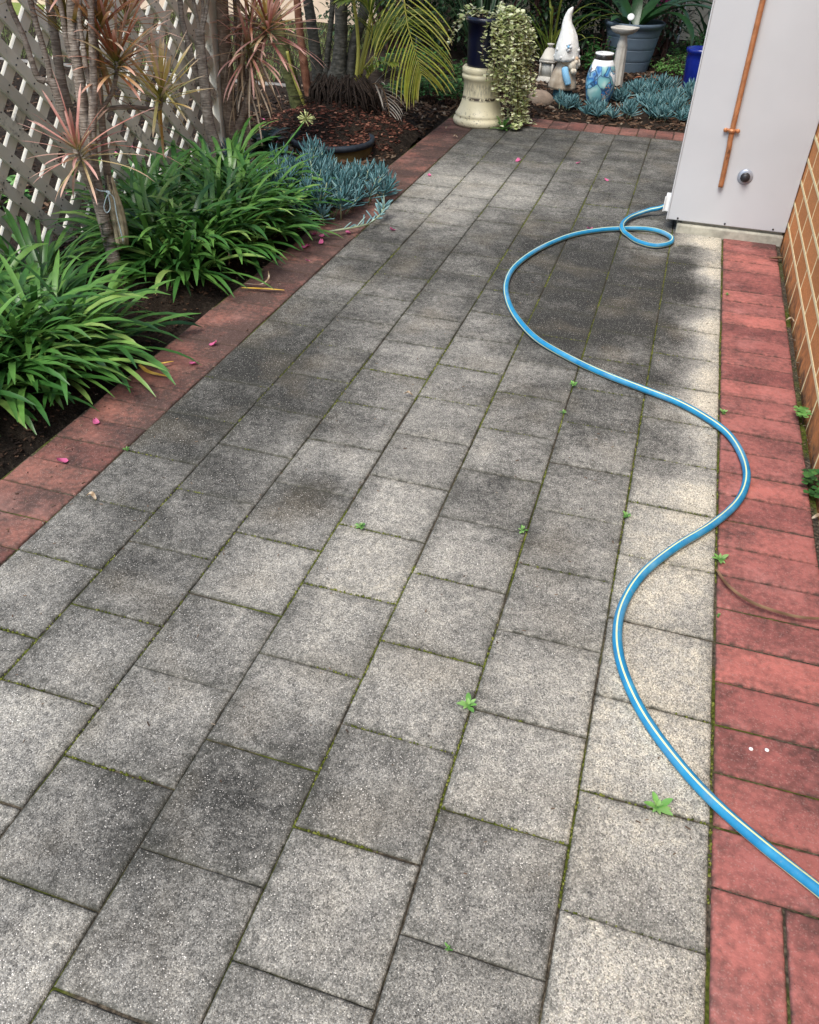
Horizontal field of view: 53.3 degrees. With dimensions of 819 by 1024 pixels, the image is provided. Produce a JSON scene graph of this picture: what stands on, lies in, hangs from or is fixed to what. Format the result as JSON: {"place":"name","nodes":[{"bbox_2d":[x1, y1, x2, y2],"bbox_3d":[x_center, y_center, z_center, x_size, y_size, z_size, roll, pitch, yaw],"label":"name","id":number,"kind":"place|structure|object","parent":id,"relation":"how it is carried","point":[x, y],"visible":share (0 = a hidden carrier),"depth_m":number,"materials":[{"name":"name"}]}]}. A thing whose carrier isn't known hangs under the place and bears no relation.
{"place":"outdoors","nodes":[
{"label":"outdoors","id":0,"kind":"place"},
{"bbox_2d":[12,2,44,14],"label":"lawn","id":1,"kind":"structure","parent":0,"point":[16,6],"depth_m":9.75,"materials":[{"name":"green plant"}]},
{"bbox_2d":[325,0,443,28],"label":"shrub","id":2,"kind":"object","parent":1,"relation":"on","point":[374,22],"visible":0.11,"depth_m":8.40,"materials":[{"name":"green plant"}]},
{"bbox_2d":[0,9,695,479],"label":"garden soil","id":3,"kind":"structure","parent":0,"point":[96,393],"depth_m":4.22,"materials":[{"name":"brown soil"}]},
{"bbox_2d":[0,175,32,207],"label":"leafy herb","id":4,"kind":"object","parent":3,"relation":"on","point":[12,180],"visible":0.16,"depth_m":3.94,"materials":[{"name":"green plant"}]},
{"bbox_2d":[0,206,146,309],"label":"agapanthus","id":5,"kind":"object","parent":3,"relation":"on","point":[47,252],"visible":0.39,"depth_m":3.14,"materials":[{"name":"green plant"}]},
{"bbox_2d":[61,154,130,178],"bbox_3d":[-1.631,-1.820,4.307,0.386,0.150,0.365,12,39,13],"label":"leafy herb","id":6,"kind":"object","parent":3,"relation":"on","point":[72,174],"visible":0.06,"depth_m":4.29,"materials":[{"name":"green plant"}]},
{"bbox_2d":[0,243,201,434],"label":"agapanthus","id":7,"kind":"object","parent":3,"relation":"on","point":[45,338],"visible":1,"depth_m":2.57,"materials":[{"name":"green plant"}]},
{"bbox_2d":[1,0,212,284],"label":"dracaena","id":8,"kind":"object","parent":3,"relation":"on","point":[80,133],"visible":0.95,"depth_m":2.89,"materials":[{"name":"brown plant"}]},
{"bbox_2d":[95,188,123,241],"bbox_3d":[-1.138,-1.121,3.073,0.079,0.213,0.015,-7,39,-11],"label":"cord","id":9,"kind":"object","parent":8,"relation":"attached to","point":[108,192],"visible":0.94,"depth_m":3.05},
{"bbox_2d":[106,175,128,249],"bbox_3d":[-1.127,-1.148,3.129,0.060,0.275,0.054,12,39,13],"label":"wooden stake","id":10,"kind":"object","parent":8,"relation":"attached to","point":[121,216],"visible":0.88,"depth_m":3.13,"materials":[{"name":"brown wood"}]},
{"bbox_2d":[0,0,225,265],"bbox_3d":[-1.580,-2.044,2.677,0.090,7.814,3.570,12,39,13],"label":"lattice fence","id":11,"kind":"object","parent":3,"relation":"on","point":[20,99],"visible":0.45,"depth_m":3.56,"materials":[{"name":"wood"}]},
{"bbox_2d":[0,57,285,86],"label":"lawn kerb","id":12,"kind":"structure","parent":3,"relation":"on","point":[126,70],"depth_m":6.64,"materials":[{"name":"concrete"}]},
{"bbox_2d":[46,117,297,234],"bbox_3d":[-1.137,-1.620,3.893,0.988,0.368,1.532,12,39,13],"label":"agapanthus","id":13,"kind":"object","parent":3,"relation":"on","point":[151,188],"visible":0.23,"depth_m":3.90,"materials":[{"name":"green plant"}]},
{"bbox_2d":[38,139,324,302],"bbox_3d":[-0.925,-1.328,3.523,1.134,0.370,1.444,12,39,13],"label":"agapanthus","id":14,"kind":"object","parent":3,"relation":"on","point":[196,236],"visible":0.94,"depth_m":3.35,"materials":[{"name":"green plant"}]},
{"bbox_2d":[1,9,392,81],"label":"lawn grass","id":15,"kind":"structure","parent":3,"relation":"on","point":[9,38],"depth_m":7.69,"materials":[{"name":"green plant"}]},
{"bbox_2d":[177,0,222,160],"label":"dracaena","id":16,"kind":"object","parent":3,"relation":"on","point":[200,68],"visible":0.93,"depth_m":4.18,"materials":[{"name":"brown plant"}]},
{"bbox_2d":[12,0,416,25],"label":"rendered wall","id":17,"kind":"structure","parent":3,"relation":"on","point":[320,7],"depth_m":9.12,"materials":[{"name":"white paint"}]},
{"bbox_2d":[205,138,253,163],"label":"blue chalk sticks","id":18,"kind":"object","parent":3,"relation":"on","point":[224,153],"visible":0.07,"depth_m":4.55,"materials":[{"name":"green plant"}]},
{"bbox_2d":[0,117,471,564],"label":"brick edging","id":19,"kind":"object","parent":3,"relation":"on","point":[84,458],"visible":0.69,"depth_m":2.68,"materials":[{"name":"red brick"}]},
{"bbox_2d":[57,458,67,461],"bbox_3d":[-0.974,-0.148,2.288,0.024,0.014,0.030,38,38,27],"label":"petal","id":20,"kind":"object","parent":19,"relation":"on","point":[62,459],"visible":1,"depth_m":2.29,"materials":[{"name":"pink plant"}]},
{"bbox_2d":[93,418,98,423],"bbox_3d":[-0.944,-0.274,2.454,0.019,0.011,0.024,-20,40,-26],"label":"petal","id":21,"kind":"object","parent":19,"relation":"on","point":[95,420],"visible":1,"depth_m":2.46,"materials":[{"name":"pink plant"}]},
{"bbox_2d":[139,364,166,376],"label":"dead leaf","id":22,"kind":"object","parent":19,"relation":"on","point":[142,367],"visible":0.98,"depth_m":2.69,"materials":[{"name":"yellow plant"}]},
{"bbox_2d":[244,271,269,284],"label":"dead leaf","id":23,"kind":"object","parent":19,"relation":"on","point":[261,283],"visible":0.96,"depth_m":3.30,"materials":[{"name":"beige plant"}]},
{"bbox_2d":[242,287,281,289],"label":"dead leaf","id":24,"kind":"object","parent":19,"relation":"on","point":[261,288],"visible":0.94,"depth_m":3.26,"materials":[{"name":"yellow plant"}]},
{"bbox_2d":[158,135,352,258],"bbox_3d":[-0.753,-1.551,3.857,0.913,0.323,1.262,-11,40,-16],"label":"agapanthus","id":25,"kind":"object","parent":3,"relation":"on","point":[234,155],"visible":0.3,"depth_m":3.80,"materials":[{"name":"green plant"}]},
{"bbox_2d":[256,109,315,171],"bbox_3d":[-0.650,-1.729,3.936,0.409,0.388,0.090,0,38,-3],"label":"flower stalk","id":26,"kind":"object","parent":25,"relation":"attached to","point":[305,118],"visible":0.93,"depth_m":3.87,"materials":[{"name":"green plant"}]},
{"bbox_2d":[205,0,323,149],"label":"dracaena","id":27,"kind":"object","parent":3,"relation":"on","point":[265,11],"visible":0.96,"depth_m":4.37,"materials":[{"name":"brown plant"}]},
{"bbox_2d":[250,125,289,151],"bbox_3d":[-0.848,-2.211,4.841,0.275,0.142,0.379,12,39,13],"label":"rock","id":28,"kind":"object","parent":3,"relation":"on","point":[268,133],"visible":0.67,"depth_m":4.80,"materials":[{"name":"grey stone"}]},
{"bbox_2d":[268,132,337,181],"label":"blue chalk sticks","id":29,"kind":"object","parent":3,"relation":"on","point":[314,148],"visible":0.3,"depth_m":4.27,"materials":[{"name":"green plant"}]},
{"bbox_2d":[256,150,393,232],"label":"blue chalk sticks","id":30,"kind":"object","parent":3,"relation":"on","point":[345,187],"visible":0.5,"depth_m":3.93,"materials":[{"name":"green plant"}]},
{"bbox_2d":[290,131,374,162],"bbox_3d":[-0.469,-2.214,4.989,0.516,0.158,0.516,12,39,13],"label":"planter ring","id":31,"kind":"object","parent":3,"relation":"on","point":[351,153],"visible":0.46,"depth_m":4.82,"materials":[{"name":"plastic"}]},
{"bbox_2d":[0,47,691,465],"bbox_3d":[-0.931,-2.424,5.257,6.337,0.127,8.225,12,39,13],"label":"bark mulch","id":32,"kind":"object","parent":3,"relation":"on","point":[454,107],"visible":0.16,"depth_m":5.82,"materials":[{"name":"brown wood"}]},
{"bbox_2d":[258,100,421,154],"bbox_3d":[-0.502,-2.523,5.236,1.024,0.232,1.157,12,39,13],"label":"red mulch","id":33,"kind":"object","parent":32,"relation":"on","point":[338,142],"visible":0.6,"depth_m":5.08,"materials":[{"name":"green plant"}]},
{"bbox_2d":[271,0,455,122],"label":"palm","id":34,"kind":"object","parent":33,"relation":"on","point":[342,79],"visible":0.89,"depth_m":5.12,"materials":[{"name":"green plant"}]},
{"bbox_2d":[333,159,402,205],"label":"blue chalk sticks","id":35,"kind":"object","parent":32,"relation":"on","point":[384,181],"visible":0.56,"depth_m":4.16,"materials":[{"name":"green plant"}]},
{"bbox_2d":[626,71,695,99],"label":"blue chalk sticks","id":36,"kind":"object","parent":32,"relation":"on","point":[665,83],"visible":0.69,"depth_m":6.43,"materials":[{"name":"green plant"}]},
{"bbox_2d":[301,0,462,53],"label":"shrub","id":37,"kind":"object","parent":3,"relation":"on","point":[381,7],"visible":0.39,"depth_m":7.50,"materials":[{"name":"green plant"}]},
{"bbox_2d":[373,43,462,80],"bbox_3d":[0.068,-3.684,6.651,0.700,0.252,0.667,-28,47,-33],"label":"leafy herb","id":38,"kind":"object","parent":3,"relation":"on","point":[454,68],"visible":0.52,"depth_m":6.61,"materials":[{"name":"green plant"}]},
{"bbox_2d":[381,71,463,104],"bbox_3d":[0.204,-3.256,6.217,0.804,0.156,0.606,12,39,13],"label":"leafy herb","id":39,"kind":"object","parent":3,"relation":"on","point":[426,84],"visible":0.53,"depth_m":6.13,"materials":[{"name":"green plant"}]},
{"bbox_2d":[435,1,457,34],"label":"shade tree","id":40,"kind":"object","parent":3,"relation":"on","point":[447,30],"visible":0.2,"depth_m":8.57,"materials":[{"name":"green plant"}]},
{"bbox_2d":[405,0,534,55],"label":"shrub","id":41,"kind":"object","parent":3,"relation":"on","point":[456,10],"visible":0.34,"depth_m":7.26,"materials":[{"name":"green plant"}]},
{"bbox_2d":[415,0,530,37],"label":"shrub","id":42,"kind":"object","parent":3,"relation":"on","point":[458,12],"visible":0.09,"depth_m":8.25,"materials":[{"name":"green plant"}]},
{"bbox_2d":[455,57,512,94],"bbox_3d":[0.615,-3.505,6.460,0.576,0.274,0.618,12,39,13],"label":"leafy herb","id":43,"kind":"object","parent":3,"relation":"on","point":[457,75],"visible":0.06,"depth_m":6.45,"materials":[{"name":"green plant"}]},
{"bbox_2d":[445,0,526,57],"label":"grassy plant","id":44,"kind":"object","parent":3,"relation":"on","point":[487,6],"visible":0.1,"depth_m":6.67,"materials":[{"name":"green plant"}]},
{"bbox_2d":[529,89,553,104],"bbox_3d":[0.998,-3.132,6.212,0.204,0.154,0.162,12,39,13],"label":"stone","id":45,"kind":"object","parent":3,"relation":"on","point":[544,97],"visible":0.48,"depth_m":6.15,"materials":[{"name":"beige stone"}]},
{"bbox_2d":[537,43,558,82],"bbox_3d":[1.160,-3.735,6.786,0.141,0.295,0.141,19,41,21],"label":"garden lantern","id":46,"kind":"object","parent":3,"relation":"on","point":[547,61],"visible":0.87,"depth_m":6.75,"materials":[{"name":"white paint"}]},
{"bbox_2d":[499,0,598,39],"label":"shrub","id":47,"kind":"object","parent":3,"relation":"on","point":[535,16],"visible":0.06,"depth_m":8.55,"materials":[{"name":"green plant"}]},
{"bbox_2d":[505,0,620,68],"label":"shrub","id":48,"kind":"object","parent":3,"relation":"on","point":[545,10],"visible":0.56,"depth_m":7.36,"materials":[{"name":"green plant"}]},
{"bbox_2d":[548,7,579,98],"bbox_3d":[1.187,-3.449,6.176,0.202,0.650,0.235,-30,48,-34],"label":"garden statue","id":49,"kind":"object","parent":3,"relation":"on","point":[566,55],"visible":0.99,"depth_m":6.12,"materials":[{"name":"white paint"}]},
{"bbox_2d":[419,0,712,40],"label":"board fence","id":50,"kind":"object","parent":3,"relation":"on","point":[704,14],"depth_m":8.91,"materials":[{"name":"brown wood"}]},
{"bbox_2d":[554,89,581,110],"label":"blue chalk sticks","id":51,"kind":"object","parent":3,"relation":"on","point":[559,99],"visible":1,"depth_m":6.03,"materials":[{"name":"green plant"}]},
{"bbox_2d":[525,0,621,64],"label":"grassy plant","id":52,"kind":"object","parent":3,"relation":"on","point":[547,40],"visible":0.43,"depth_m":7.01,"materials":[{"name":"green plant"}]},
{"bbox_2d":[572,97,600,112],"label":"blue chalk sticks","id":53,"kind":"object","parent":3,"relation":"on","point":[577,106],"visible":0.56,"depth_m":6.01,"materials":[{"name":"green plant"}]},
{"bbox_2d":[504,116,683,140],"bbox_3d":[1.446,-2.607,5.601,1.900,0.037,0.234,12,39,13],"label":"brick edging","id":54,"kind":"object","parent":3,"relation":"on","point":[580,127],"visible":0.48,"depth_m":5.61,"materials":[{"name":"red brick"}]},
{"bbox_2d":[580,35,616,72],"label":"leafy herb","id":55,"kind":"object","parent":3,"relation":"on","point":[591,51],"visible":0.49,"depth_m":7.08,"materials":[{"name":"green plant"}]},
{"bbox_2d":[585,51,615,102],"bbox_3d":[1.448,-3.275,6.168,0.222,0.358,0.222,12,39,13],"label":"painted vase","id":56,"kind":"object","parent":3,"relation":"on","point":[600,80],"visible":0.95,"depth_m":6.09,"materials":[{"name":"blue ceramic"}]},
{"bbox_2d":[541,0,665,53],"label":"shrub","id":57,"kind":"object","parent":3,"relation":"on","point":[602,27],"visible":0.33,"depth_m":7.84,"materials":[{"name":"green plant"}]},
{"bbox_2d":[579,99,659,118],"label":"blue chalk sticks","id":58,"kind":"object","parent":3,"relation":"on","point":[624,108],"visible":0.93,"depth_m":5.87,"materials":[{"name":"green plant"}]},
{"bbox_2d":[611,82,637,101],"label":"blue chalk sticks","id":59,"kind":"object","parent":3,"relation":"on","point":[621,94],"visible":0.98,"depth_m":6.24,"materials":[{"name":"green plant"}]},
{"bbox_2d":[611,25,639,86],"bbox_3d":[1.720,-3.698,6.660,0.200,0.458,0.200,23,43,25],"label":"birdbath","id":60,"kind":"object","parent":3,"relation":"on","point":[623,31],"visible":0.94,"depth_m":6.59,"materials":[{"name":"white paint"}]},
{"bbox_2d":[605,18,665,72],"bbox_3d":[1.981,-4.154,7.303,0.528,0.425,0.528,12,39,13],"label":"grey planter","id":61,"kind":"object","parent":3,"relation":"on","point":[642,41],"visible":0.62,"depth_m":7.14,"materials":[{"name":"plastic"}]},
{"bbox_2d":[627,13,634,23],"bbox_3d":[1.904,-4.230,7.038,0.060,0.127,0.035,12,39,13],"label":"plant tag","id":62,"kind":"object","parent":61,"relation":"in","point":[630,16],"visible":0.92,"depth_m":7.01,"materials":[{"name":"white plastic"}]},
{"bbox_2d":[552,0,711,45],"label":"strap lily","id":63,"kind":"object","parent":61,"relation":"in","point":[647,13],"visible":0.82,"depth_m":7.16,"materials":[{"name":"green plant"}]},
{"bbox_2d":[622,89,691,121],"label":"blue chalk sticks","id":64,"kind":"object","parent":3,"relation":"on","point":[648,99],"visible":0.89,"depth_m":5.88,"materials":[{"name":"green plant"}]},
{"bbox_2d":[650,53,686,78],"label":"leafy herb","id":65,"kind":"object","parent":3,"relation":"on","point":[674,64],"visible":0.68,"depth_m":7.17,"materials":[{"name":"green plant"}]},
{"bbox_2d":[643,0,701,58],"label":"shrub","id":66,"kind":"object","parent":3,"relation":"on","point":[668,30],"visible":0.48,"depth_m":7.90,"materials":[{"name":"green plant"}]},
{"bbox_2d":[668,31,704,67],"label":"leafy herb","id":67,"kind":"object","parent":3,"relation":"on","point":[684,51],"visible":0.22,"depth_m":7.42,"materials":[{"name":"green plant"}]},
{"bbox_2d":[669,6,709,43],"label":"grassy plant","id":68,"kind":"object","parent":3,"relation":"on","point":[705,26],"visible":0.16,"depth_m":7.62,"materials":[{"name":"green plant"}]},
{"bbox_2d":[682,46,702,86],"bbox_3d":[2.360,-3.592,6.648,0.268,0.338,0.268,12,39,13],"label":"cobalt pot","id":69,"kind":"object","parent":3,"relation":"on","point":[693,58],"visible":0.38,"depth_m":6.56,"materials":[{"name":"ceramic"}]},
{"bbox_2d":[709,239,818,1023],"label":"brick edging","id":70,"kind":"object","parent":3,"relation":"on","point":[776,570],"visible":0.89,"depth_m":1.73,"materials":[{"name":"red brick"}]},
{"bbox_2d":[715,569,818,619],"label":"twig","id":71,"kind":"object","parent":70,"relation":"on","point":[758,604],"visible":1,"depth_m":1.88,"materials":[{"name":"brown wood"}]},
{"bbox_2d":[769,256,783,258],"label":"dead leaf","id":72,"kind":"object","parent":70,"relation":"on","point":[778,257],"visible":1,"depth_m":3.67,"materials":[{"name":"plant"}]},
{"bbox_2d":[780,123,818,521],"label":"brick wall","id":73,"kind":"structure","parent":3,"relation":"on","point":[799,250],"depth_m":3.11,"materials":[{"name":"orange brick"}]},
{"bbox_2d":[0,113,818,1023],"bbox_3d":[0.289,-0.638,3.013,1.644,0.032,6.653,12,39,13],"label":"path","id":74,"kind":"structure","parent":0,"point":[160,940],"depth_m":1.76,"materials":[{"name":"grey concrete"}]},
{"bbox_2d":[86,491,95,498],"bbox_3d":[-0.841,-0.045,2.156,0.032,0.015,0.013,17,40,18],"label":"leaf scrap","id":75,"kind":"object","parent":74,"relation":"on","point":[92,494],"visible":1,"depth_m":2.15,"materials":[{"name":"beige plant"}]},
{"bbox_2d":[355,522,365,528],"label":"weed","id":76,"kind":"object","parent":74,"relation":"on","point":[361,526],"visible":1,"depth_m":2.09,"materials":[{"name":"green plant"}]},
{"bbox_2d":[0,152,722,955],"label":"joint moss","id":77,"kind":"object","parent":74,"relation":"on","point":[448,580],"visible":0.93,"depth_m":1.94,"materials":[{"name":"green plant"}]},
{"bbox_2d":[5,124,818,889],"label":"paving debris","id":78,"kind":"object","parent":74,"relation":"on","point":[405,448],"visible":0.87,"depth_m":2.53,"materials":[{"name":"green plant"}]},
{"bbox_2d":[456,692,476,711],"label":"weed","id":79,"kind":"object","parent":74,"relation":"on","point":[469,702],"visible":1,"depth_m":1.65,"materials":[{"name":"green plant"}]},
{"bbox_2d":[453,64,505,128],"bbox_3d":[0.487,-2.843,5.556,0.364,0.356,0.364,12,39,13],"label":"pedestal","id":80,"kind":"object","parent":74,"relation":"on","point":[479,107],"visible":0.75,"depth_m":5.49,"materials":[{"name":"beige ceramic"}]},
{"bbox_2d":[466,14,499,68],"bbox_3d":[0.495,-3.091,5.364,0.264,0.297,0.264,12,39,13],"label":"navy pot","id":81,"kind":"object","parent":80,"relation":"on","point":[476,28],"visible":0.69,"depth_m":5.29,"materials":[{"name":"ceramic"}]},
{"bbox_2d":[446,1,538,129],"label":"trailing jade","id":82,"kind":"object","parent":81,"relation":"in","point":[515,31],"visible":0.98,"depth_m":5.28,"materials":[{"name":"green plant"}]},
{"bbox_2d":[490,116,516,129],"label":"weed","id":83,"kind":"object","parent":74,"relation":"on","point":[504,124],"visible":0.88,"depth_m":5.52,"materials":[{"name":"green plant"}]},
{"bbox_2d":[518,525,527,532],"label":"weed","id":84,"kind":"object","parent":74,"relation":"on","point":[522,529],"visible":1,"depth_m":2.10,"materials":[{"name":"green plant"}]},
{"bbox_2d":[623,511,630,517],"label":"weed","id":85,"kind":"object","parent":74,"relation":"on","point":[626,515],"visible":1,"depth_m":2.16,"materials":[{"name":"green plant"}]},
{"bbox_2d":[644,791,672,815],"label":"weed","id":86,"kind":"object","parent":74,"relation":"on","point":[659,806],"visible":1,"depth_m":1.47,"materials":[{"name":"green plant"}]},
{"bbox_2d":[503,204,818,898],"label":"garden hose","id":87,"kind":"object","parent":74,"relation":"on","point":[751,835],"visible":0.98,"depth_m":1.99,"materials":[{"name":"blue plastic"}]},
{"bbox_2d":[711,553,728,562],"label":"weed","id":88,"kind":"object","parent":74,"relation":"on","point":[720,558],"visible":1,"depth_m":2.03,"materials":[{"name":"green plant"}]},
{"bbox_2d":[675,220,782,246],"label":"concrete plinth","id":89,"kind":"structure","parent":74,"relation":"on","point":[732,233],"depth_m":3.90,"materials":[{"name":"beige concrete"}]},
{"bbox_2d":[662,0,818,232],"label":"utility cabinet","id":90,"kind":"object","parent":89,"relation":"on","point":[751,125],"visible":1,"depth_m":3.60,"materials":[{"name":"white metal"}]},
{"bbox_2d":[793,406,811,423],"bbox_3d":[1.230,-0.297,2.562,0.054,0.054,0.084,12,39,13],"label":"clover","id":91,"kind":"object","parent":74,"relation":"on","point":[801,411],"visible":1,"depth_m":2.56,"materials":[{"name":"green plant"}]},
{"bbox_2d":[801,468,818,497],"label":"clover","id":92,"kind":"object","parent":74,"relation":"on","point":[810,477],"visible":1,"depth_m":2.26,"materials":[{"name":"green plant"}]},
{"bbox_2d":[648,0,677,40],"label":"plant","id":93,"kind":"object","parent":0,"point":[675,11],"visible":0.03,"depth_m":8.57,"materials":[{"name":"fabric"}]}
]}

